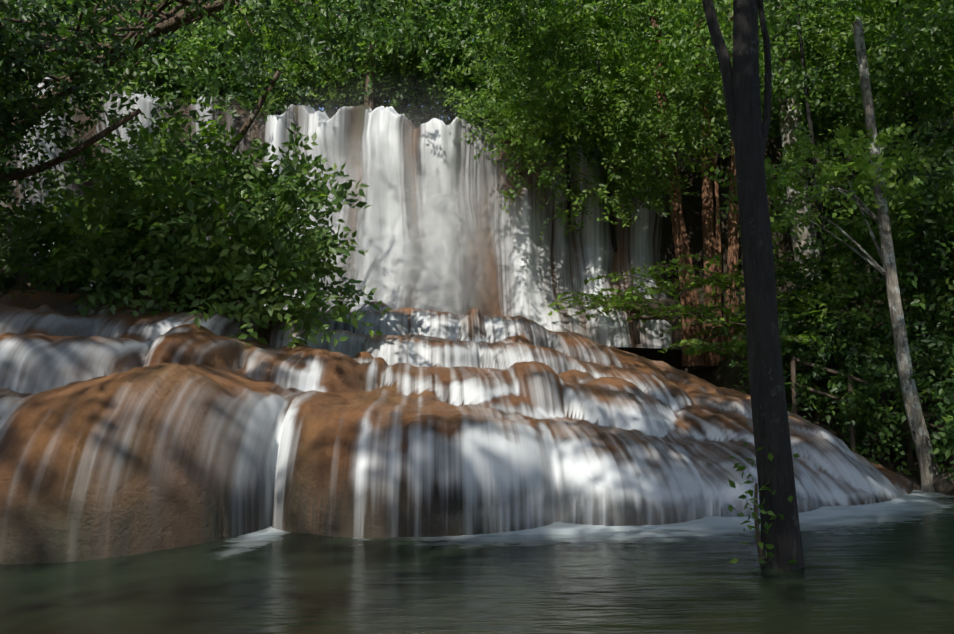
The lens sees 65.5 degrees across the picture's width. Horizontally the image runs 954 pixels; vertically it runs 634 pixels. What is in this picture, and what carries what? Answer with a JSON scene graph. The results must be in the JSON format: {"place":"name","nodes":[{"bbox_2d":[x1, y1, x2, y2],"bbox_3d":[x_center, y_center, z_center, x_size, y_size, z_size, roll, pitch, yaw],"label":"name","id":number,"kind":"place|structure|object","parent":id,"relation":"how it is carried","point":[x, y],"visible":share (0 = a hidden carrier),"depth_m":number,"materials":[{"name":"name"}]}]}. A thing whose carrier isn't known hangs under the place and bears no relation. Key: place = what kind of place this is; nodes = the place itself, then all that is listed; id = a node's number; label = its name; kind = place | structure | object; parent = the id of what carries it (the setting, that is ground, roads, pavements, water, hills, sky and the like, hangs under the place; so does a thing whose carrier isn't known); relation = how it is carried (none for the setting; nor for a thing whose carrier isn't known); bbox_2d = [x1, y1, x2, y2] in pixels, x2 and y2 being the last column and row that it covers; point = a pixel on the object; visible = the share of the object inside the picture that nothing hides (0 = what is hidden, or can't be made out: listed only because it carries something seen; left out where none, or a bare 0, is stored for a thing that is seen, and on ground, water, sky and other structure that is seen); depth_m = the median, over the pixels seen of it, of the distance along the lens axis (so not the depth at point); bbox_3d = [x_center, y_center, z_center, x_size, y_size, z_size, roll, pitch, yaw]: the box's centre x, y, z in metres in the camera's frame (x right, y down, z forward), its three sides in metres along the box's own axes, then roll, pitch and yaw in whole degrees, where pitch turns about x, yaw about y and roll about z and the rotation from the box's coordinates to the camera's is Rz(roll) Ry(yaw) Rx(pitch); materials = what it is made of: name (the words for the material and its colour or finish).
{"place":"outdoors","nodes":[
{"label":"outdoors","id":0,"kind":"place"},
{"bbox_2d":[0,77,681,349],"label":"waterfall","id":1,"kind":"structure","parent":0,"point":[573,262],"depth_m":16.37,"materials":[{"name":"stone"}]},
{"bbox_2d":[229,112,546,314],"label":"mist","id":2,"kind":"structure","parent":0,"point":[436,201],"depth_m":15.39,"materials":[{"name":"white liquid"}]},
{"bbox_2d":[282,167,525,312],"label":"mist","id":3,"kind":"structure","parent":0,"point":[436,253],"depth_m":14.57,"materials":[{"name":"white liquid"}]},
{"bbox_2d":[248,73,569,312],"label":"mist","id":4,"kind":"structure","parent":0,"point":[415,200],"depth_m":16.03,"materials":[{"name":"white liquid"}]},
{"bbox_2d":[318,208,533,316],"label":"mist","id":5,"kind":"structure","parent":0,"point":[421,284],"depth_m":13.73,"materials":[{"name":"white liquid"}]},
{"bbox_2d":[0,0,916,559],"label":"tree branches","id":6,"kind":"object","parent":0,"point":[168,22],"visible":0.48,"depth_m":10.46,"materials":[{"name":"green plant"}]},
{"bbox_2d":[0,490,953,633],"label":"water pool","id":7,"kind":"structure","parent":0,"point":[888,568],"depth_m":5.45,"materials":[{"name":"green liquid"}]},
{"bbox_2d":[0,290,912,563],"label":"cascade rock","id":8,"kind":"object","parent":7,"relation":"in","point":[126,434],"visible":0.6,"depth_m":7.88,"materials":[{"name":"stone"}]},
{"bbox_2d":[0,92,377,346],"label":"bush","id":9,"kind":"object","parent":8,"relation":"on","point":[134,192],"visible":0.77,"depth_m":10.63,"materials":[{"name":"green plant"}]},
{"bbox_2d":[414,479,899,536],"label":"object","id":10,"kind":"object","parent":7,"relation":"on","point":[807,504],"visible":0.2,"depth_m":7.53,"materials":[{"name":"white liquid"}]},
{"bbox_2d":[500,453,917,531],"bbox_3d":[1.710,1.820,7.835,6.687,0.770,0.897,1,-6,-6],"label":"water spray","id":11,"kind":"object","parent":7,"relation":"on","point":[677,490],"visible":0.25,"depth_m":7.86,"materials":[{"name":"white liquid"}]},
{"bbox_2d":[19,80,953,494],"bbox_3d":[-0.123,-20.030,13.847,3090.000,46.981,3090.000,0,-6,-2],"label":"forest ground","id":12,"kind":"structure","parent":0,"point":[721,374],"depth_m":16.34,"materials":[{"name":"brown soil"}]},
{"bbox_2d":[1,261,90,293],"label":"undergrowth","id":13,"kind":"object","parent":12,"relation":"on","point":[24,282],"visible":0.06,"depth_m":11.68,"materials":[{"name":"green plant"}]},
{"bbox_2d":[0,0,953,570],"bbox_3d":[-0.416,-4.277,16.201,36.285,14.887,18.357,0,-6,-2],"label":"tree foliage","id":14,"kind":"object","parent":12,"relation":"on","point":[626,118],"visible":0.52,"depth_m":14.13,"materials":[{"name":"green plant"}]},
{"bbox_2d":[630,299,681,344],"bbox_3d":[3.361,0.077,13.942,0.900,0.870,0.285,0,-6,-2],"label":"wooden bench","id":15,"kind":"object","parent":12,"relation":"on","point":[636,327],"visible":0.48,"depth_m":13.98,"materials":[{"name":"brown wood"}]},
{"bbox_2d":[771,4,939,491],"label":"pale tree trunks","id":16,"kind":"object","parent":12,"relation":"on","point":[929,471],"visible":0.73,"depth_m":10.87,"materials":[{"name":"grey plant"}]},
{"bbox_2d":[790,356,944,470],"bbox_3d":[6.464,1.541,11.302,3.050,1.950,0.269,-2,-6,18],"label":"wooden handrail","id":17,"kind":"object","parent":12,"relation":"on","point":[793,359],"visible":0.5,"depth_m":11.48,"materials":[{"name":"brown wood"}]},
{"bbox_2d":[932,472,953,493],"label":"bank rock","id":18,"kind":"object","parent":12,"relation":"on","point":[941,485],"visible":0.27,"depth_m":10.13,"materials":[{"name":"stone"}]}
]}

